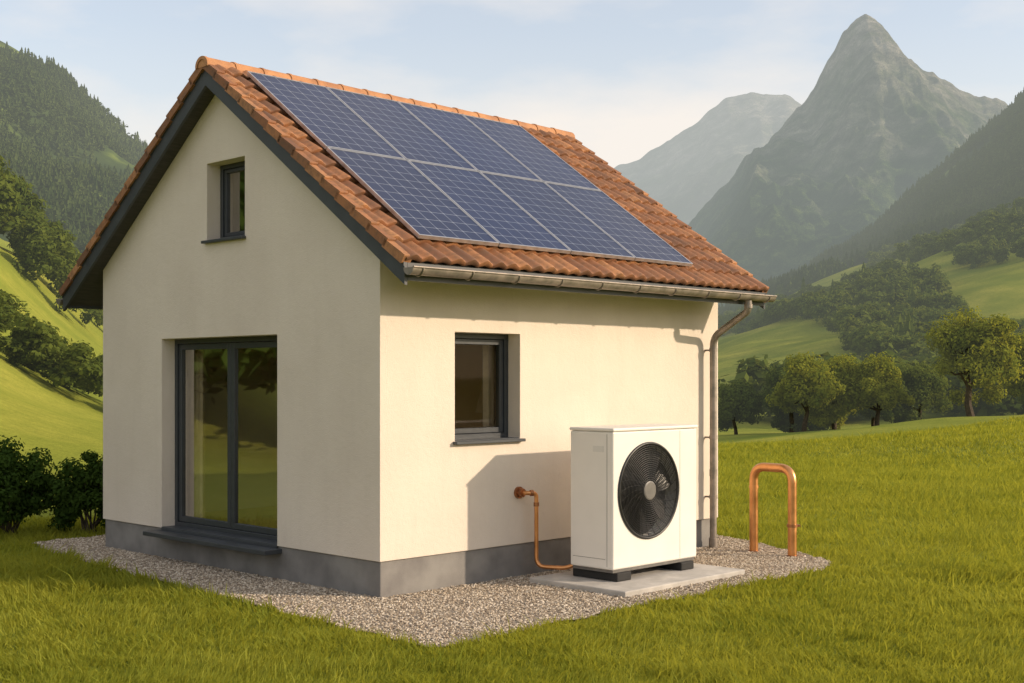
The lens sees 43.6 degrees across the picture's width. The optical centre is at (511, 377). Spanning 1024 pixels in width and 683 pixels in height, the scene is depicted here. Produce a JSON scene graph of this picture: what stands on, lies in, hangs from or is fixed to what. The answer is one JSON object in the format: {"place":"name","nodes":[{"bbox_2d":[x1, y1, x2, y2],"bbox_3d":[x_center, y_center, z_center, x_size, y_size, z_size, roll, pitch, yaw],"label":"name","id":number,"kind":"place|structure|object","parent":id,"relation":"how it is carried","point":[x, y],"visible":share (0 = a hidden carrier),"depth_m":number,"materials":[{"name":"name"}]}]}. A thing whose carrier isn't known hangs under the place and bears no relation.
{"place":"outdoors","nodes":[
{"label":"outdoors","id":0,"kind":"place"},
{"bbox_2d":[0,41,134,241],"bbox_3d":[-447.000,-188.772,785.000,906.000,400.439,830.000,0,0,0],"label":"forested hill","id":1,"kind":"structure","parent":0,"point":[108,156],"depth_m":684.73,"materials":[{"name":"green plant"}]},
{"bbox_2d":[0,42,147,252],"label":"forest","id":2,"kind":"object","parent":1,"relation":"on","point":[38,167],"visible":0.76,"depth_m":646.56,"materials":[{"name":"green plant"}]},
{"bbox_2d":[187,349,204,517],"bbox_3d":[-3.779,0.490,15.230,0.500,2.380,0.079,0,0,45],"label":"curtain","id":3,"kind":"object","parent":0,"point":[195,433],"visible":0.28,"depth_m":15.17,"materials":[{"name":"fabric"}]},
{"bbox_2d":[32,534,831,646],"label":"gravel","id":4,"kind":"structure","parent":0,"point":[442,615],"depth_m":12.25,"materials":[{"name":"grey gravel"}]},
{"bbox_2d":[748,463,799,556],"bbox_3d":[3.088,1.569,15.156,0.145,1.121,0.701,0,0,-43],"label":"copper pipe loop","id":5,"kind":"object","parent":4,"relation":"on","point":[789,473],"visible":0.89,"depth_m":15.08,"materials":[{"name":"orange metal"}]},
{"bbox_2d":[0,224,1023,682],"bbox_3d":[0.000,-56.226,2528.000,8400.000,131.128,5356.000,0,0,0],"label":"ground","id":6,"kind":"structure","parent":0,"point":[60,422],"depth_m":80.19,"materials":[{"name":"green plant"}]},
{"bbox_2d":[0,435,57,534],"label":"bush","id":7,"kind":"object","parent":6,"relation":"on","point":[21,498],"visible":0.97,"depth_m":17.05,"materials":[{"name":"green plant"}]},
{"bbox_2d":[0,154,102,326],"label":"tree row","id":8,"kind":"object","parent":6,"relation":"on","point":[35,240],"visible":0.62,"depth_m":128.47,"materials":[{"name":"green plant"}]},
{"bbox_2d":[0,289,102,396],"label":"hedge","id":9,"kind":"object","parent":6,"relation":"on","point":[32,343],"visible":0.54,"depth_m":59.07,"materials":[{"name":"green plant"}]},
{"bbox_2d":[46,449,105,532],"bbox_3d":[-5.722,1.554,17.452,1.180,1.176,1.009,0,0,-18],"label":"bush","id":10,"kind":"object","parent":6,"relation":"on","point":[77,489],"visible":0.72,"depth_m":17.14,"materials":[{"name":"green plant"}]},
{"bbox_2d":[106,518,709,597],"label":"plinth","id":11,"kind":"structure","parent":6,"relation":"on","point":[385,578],"depth_m":13.15,"materials":[{"name":"grey concrete"}]},
{"bbox_2d":[143,529,281,555],"bbox_3d":[-3.315,1.790,14.011,2.430,0.050,0.230,0,0,44],"label":"door step","id":12,"kind":"object","parent":11,"relation":"on","point":[222,544],"depth_m":13.83,"materials":[{"name":"metal"}]},
{"bbox_2d":[161,525,276,547],"bbox_3d":[-3.184,1.744,14.131,2.290,0.041,0.195,0,0,44],"label":"patio door sill","id":13,"kind":"structure","parent":12,"relation":"on","point":[228,537],"depth_m":14.04,"materials":[{"name":"grey metal"}]},
{"bbox_2d":[205,506,276,527],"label":"floor","id":14,"kind":"structure","parent":11,"relation":"on","point":[263,516],"depth_m":15.96,"materials":[{"name":"green wood"}]},
{"bbox_2d":[455,338,481,427],"bbox_3d":[-1.807,0.387,15.341,4.660,2.674,3.160,0,0,44],"label":"interior partition","id":15,"kind":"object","parent":14,"relation":"on","point":[468,371],"visible":0.04,"depth_m":16.19,"materials":[{"name":"paint"}]},
{"bbox_2d":[482,339,495,432],"bbox_3d":[-0.181,0.150,13.842,0.078,1.700,0.420,0,0,44],"label":"curtain","id":16,"kind":"object","parent":15,"relation":"hanging from","point":[488,385],"visible":0.18,"depth_m":13.73,"materials":[{"name":"fabric"}]},
{"bbox_2d":[476,386,481,412],"bbox_3d":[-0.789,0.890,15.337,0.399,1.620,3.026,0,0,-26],"label":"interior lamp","id":17,"kind":"object","parent":14,"relation":"on","point":[479,407],"visible":0.06,"depth_m":14.08,"materials":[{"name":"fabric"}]},
{"bbox_2d":[103,95,717,561],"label":"walls","id":18,"kind":"structure","parent":11,"relation":"on","point":[347,447],"depth_m":13.60,"materials":[{"name":"paint"}]},
{"bbox_2d":[201,235,245,243],"bbox_3d":[-3.071,-1.506,13.982,0.800,0.041,0.250,0,0,44],"label":"attic window sill","id":19,"kind":"structure","parent":18,"relation":"attached to","point":[224,239],"depth_m":13.85,"materials":[{"name":"grey metal"}]},
{"bbox_2d":[175,335,276,540],"bbox_3d":[-3.097,0.640,14.222,2.290,2.180,0.090,0,0,44],"label":"patio door","id":20,"kind":"structure","parent":18,"relation":"attached to","point":[231,525],"depth_m":14.24,"materials":[{"name":"paint"}]},
{"bbox_2d":[220,161,244,237],"bbox_3d":[-2.966,-1.945,14.091,0.740,0.850,0.090,0,0,44],"label":"attic window","id":21,"kind":"structure","parent":18,"relation":"attached to","point":[227,171],"depth_m":14.28,"materials":[{"name":"paint"}]},
{"bbox_2d":[70,87,759,306],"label":"roof deck","id":22,"kind":"structure","parent":18,"relation":"on","point":[90,292],"depth_m":14.96,"materials":[{"name":"black wood"}]},
{"bbox_2d":[62,70,765,310],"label":"bargeboards","id":23,"kind":"object","parent":22,"relation":"attached to","point":[373,245],"visible":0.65,"depth_m":13.52,"materials":[{"name":"metal"}]},
{"bbox_2d":[56,299,62,304],"bbox_3d":[-3.669,-0.956,18.233,0.162,0.094,5.840,0,0,44],"label":"rain gutter","id":24,"kind":"object","parent":23,"relation":"attached to","point":[59,301],"visible":0.03,"depth_m":16.14,"materials":[{"name":"metal"}]},
{"bbox_2d":[403,265,776,302],"bbox_3d":[1.119,-0.956,13.533,0.162,0.094,5.840,0,0,44],"label":"rain gutter","id":25,"kind":"object","parent":23,"relation":"attached to","point":[419,271],"visible":1,"depth_m":12.98,"materials":[{"name":"metal"}]},
{"bbox_2d":[59,64,769,295],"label":"verge tiles","id":26,"kind":"object","parent":22,"relation":"attached to","point":[390,245],"visible":0.55,"depth_m":13.25,"materials":[{"name":"ceramic"}]},
{"bbox_2d":[215,64,767,291],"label":"roof tiles","id":27,"kind":"object","parent":22,"relation":"attached to","point":[712,267],"visible":0.3,"depth_m":13.74,"materials":[{"name":"ceramic"}]},
{"bbox_2d":[247,71,404,158],"bbox_3d":[-2.008,-2.783,13.730,1.046,0.088,1.709,0,35,-46],"label":"solar panel","id":28,"kind":"object","parent":27,"relation":"on","point":[324,117],"visible":0.94,"depth_m":13.67,"materials":[{"name":"glass"}]},
{"bbox_2d":[195,56,574,137],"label":"ridge tiles","id":29,"kind":"object","parent":27,"relation":"on","point":[202,61],"visible":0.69,"depth_m":15.28,"materials":[{"name":"orange ceramic"}]},
{"bbox_2d":[327,87,477,170],"bbox_3d":[-1.265,-2.783,14.486,1.046,0.088,1.709,0,35,-46],"label":"solar panel","id":30,"kind":"object","parent":27,"relation":"on","point":[405,133],"visible":0.9,"depth_m":14.45,"materials":[{"name":"glass"}]},
{"bbox_2d":[326,147,498,245],"bbox_3d":[-1.005,-1.785,12.745,1.046,0.088,1.709,0,35,-46],"label":"solar panel","id":31,"kind":"object","parent":27,"relation":"on","point":[416,202],"visible":1,"depth_m":12.66,"materials":[{"name":"glass"}]},
{"bbox_2d":[398,101,541,180],"bbox_3d":[-0.523,-2.783,15.243,1.046,0.088,1.709,0,35,-46],"label":"solar panel","id":32,"kind":"object","parent":27,"relation":"on","point":[471,143],"visible":0.88,"depth_m":15.21,"materials":[{"name":"glass"}]},
{"bbox_2d":[408,160,570,253],"bbox_3d":[-0.263,-1.785,13.502,1.046,0.088,1.709,0,35,-46],"label":"solar panel","id":33,"kind":"object","parent":27,"relation":"on","point":[493,210],"visible":0.95,"depth_m":13.44,"materials":[{"name":"glass"}]},
{"bbox_2d":[462,114,600,190],"bbox_3d":[0.220,-2.783,15.999,1.046,0.088,1.709,0,35,-46],"label":"solar panel","id":34,"kind":"object","parent":27,"relation":"on","point":[534,155],"visible":0.88,"depth_m":15.97,"materials":[{"name":"glass"}]},
{"bbox_2d":[479,171,634,260],"bbox_3d":[0.480,-1.785,14.258,1.046,0.089,1.709,0,35,-46],"label":"solar panel","id":35,"kind":"object","parent":27,"relation":"on","point":[574,230],"visible":0.95,"depth_m":14.20,"materials":[{"name":"glass"}]},
{"bbox_2d":[544,182,692,266],"bbox_3d":[1.223,-1.785,15.015,1.046,0.088,1.709,0,35,-46],"label":"solar panel","id":36,"kind":"object","parent":27,"relation":"on","point":[637,239],"visible":0.94,"depth_m":14.96,"materials":[{"name":"glass"}]},
{"bbox_2d":[455,333,507,438],"bbox_3d":[-0.396,0.085,13.280,0.090,1.090,0.933,0,0,44],"label":"side window","id":37,"kind":"structure","parent":18,"relation":"attached to","point":[500,342],"depth_m":13.51,"materials":[{"name":"paint"}]},
{"bbox_2d":[453,437,525,444],"bbox_3d":[-0.289,0.644,13.168,0.250,0.041,0.993,0,0,44],"label":"side window sill","id":38,"kind":"structure","parent":18,"relation":"attached to","point":[485,440],"depth_m":13.09,"materials":[{"name":"metal"}]},
{"bbox_2d":[514,487,572,569],"bbox_3d":[0.434,1.565,13.332,0.832,0.854,0.130,0,0,14],"label":"copper pipe","id":39,"kind":"object","parent":18,"relation":"attached to","point":[520,492],"visible":0.94,"depth_m":13.37,"materials":[{"name":"orange metal"}]},
{"bbox_2d":[705,300,752,547],"bbox_3d":[2.619,0.580,15.512,0.109,3.000,0.743,0,0,-37],"label":"downpipe","id":40,"kind":"object","parent":18,"relation":"attached to","point":[712,350],"visible":1,"depth_m":15.67,"materials":[{"name":"metal"}]},
{"bbox_2d":[0,413,1023,682],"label":"lawn grass","id":41,"kind":"structure","parent":6,"relation":"on","point":[912,487],"depth_m":11.10,"materials":[{"name":"green plant"}]},
{"bbox_2d":[529,563,744,597],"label":"concrete slab","id":42,"kind":"structure","parent":6,"relation":"on","point":[646,580],"depth_m":12.89,"materials":[{"name":"beige concrete"}]},
{"bbox_2d":[570,423,697,581],"bbox_3d":[1.288,1.264,13.381,0.602,1.527,1.406,0,0,44],"label":"heat pump","id":43,"kind":"object","parent":42,"relation":"on","point":[633,496],"visible":1,"depth_m":13.02,"materials":[{"name":"white plastic"}]},
{"bbox_2d":[718,378,765,433],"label":"tree","id":44,"kind":"object","parent":6,"relation":"on","point":[740,401],"visible":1,"depth_m":110.62,"materials":[{"name":"green plant"}]},
{"bbox_2d":[760,358,810,432],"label":"tree","id":45,"kind":"object","parent":6,"relation":"on","point":[781,421],"visible":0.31,"depth_m":110.06,"materials":[{"name":"green plant"}]},
{"bbox_2d":[765,351,845,431],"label":"tree","id":46,"kind":"object","parent":6,"relation":"on","point":[807,382],"visible":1,"depth_m":96.86,"materials":[{"name":"green plant"}]},
{"bbox_2d":[788,362,830,432],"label":"tree","id":47,"kind":"object","parent":6,"relation":"on","point":[815,427],"visible":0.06,"depth_m":110.91,"materials":[{"name":"green plant"}]},
{"bbox_2d":[797,353,861,429],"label":"tree","id":48,"kind":"object","parent":6,"relation":"on","point":[833,413],"visible":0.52,"depth_m":99.53,"materials":[{"name":"green plant"}]},
{"bbox_2d":[718,197,1023,419],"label":"woodland","id":49,"kind":"object","parent":6,"relation":"on","point":[897,310],"visible":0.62,"depth_m":353.98,"materials":[{"name":"green plant"}]},
{"bbox_2d":[843,378,908,425],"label":"tree","id":50,"kind":"object","parent":6,"relation":"on","point":[895,412],"visible":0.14,"depth_m":108.88,"materials":[{"name":"green plant"}]},
{"bbox_2d":[840,352,914,425],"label":"tree","id":51,"kind":"object","parent":6,"relation":"on","point":[880,384],"visible":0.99,"depth_m":97.98,"materials":[{"name":"green plant"}]},
{"bbox_2d":[891,361,953,423],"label":"tree","id":52,"kind":"object","parent":6,"relation":"on","point":[926,385],"visible":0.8,"depth_m":110.29,"materials":[{"name":"green plant"}]},
{"bbox_2d":[918,305,1023,416],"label":"tree","id":53,"kind":"object","parent":6,"relation":"on","point":[978,353],"visible":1,"depth_m":90.80,"materials":[{"name":"green plant"}]},
{"bbox_2d":[998,329,1023,397],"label":"tree","id":54,"kind":"object","parent":6,"relation":"on","point":[1014,389],"visible":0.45,"depth_m":94.61,"materials":[{"name":"green plant"}]},
{"bbox_2d":[0,0,1023,167],"label":"sky","id":55,"kind":"structure","parent":0,"point":[625,77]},
{"bbox_2d":[614,92,800,224],"bbox_3d":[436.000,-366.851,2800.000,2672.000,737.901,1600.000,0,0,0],"label":"mountain","id":56,"kind":"structure","parent":0,"point":[685,175],"depth_m":3081.63,"materials":[{"name":"grey stone"}]},
{"bbox_2d":[688,14,1007,306],"bbox_3d":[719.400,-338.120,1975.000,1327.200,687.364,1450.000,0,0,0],"label":"mountain","id":57,"kind":"structure","parent":0,"point":[877,123],"depth_m":2011.58,"materials":[{"name":"grey stone"}]},
{"bbox_2d":[894,117,1023,217],"bbox_3d":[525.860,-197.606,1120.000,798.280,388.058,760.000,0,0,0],"label":"forested hill","id":58,"kind":"structure","parent":0,"point":[969,155],"depth_m":1133.59,"materials":[{"name":"green plant"}]},
{"bbox_2d":[718,88,1023,314],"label":"forest","id":59,"kind":"object","parent":58,"relation":"on","point":[981,175],"visible":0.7,"depth_m":955.98,"materials":[{"name":"green plant"}]}
]}

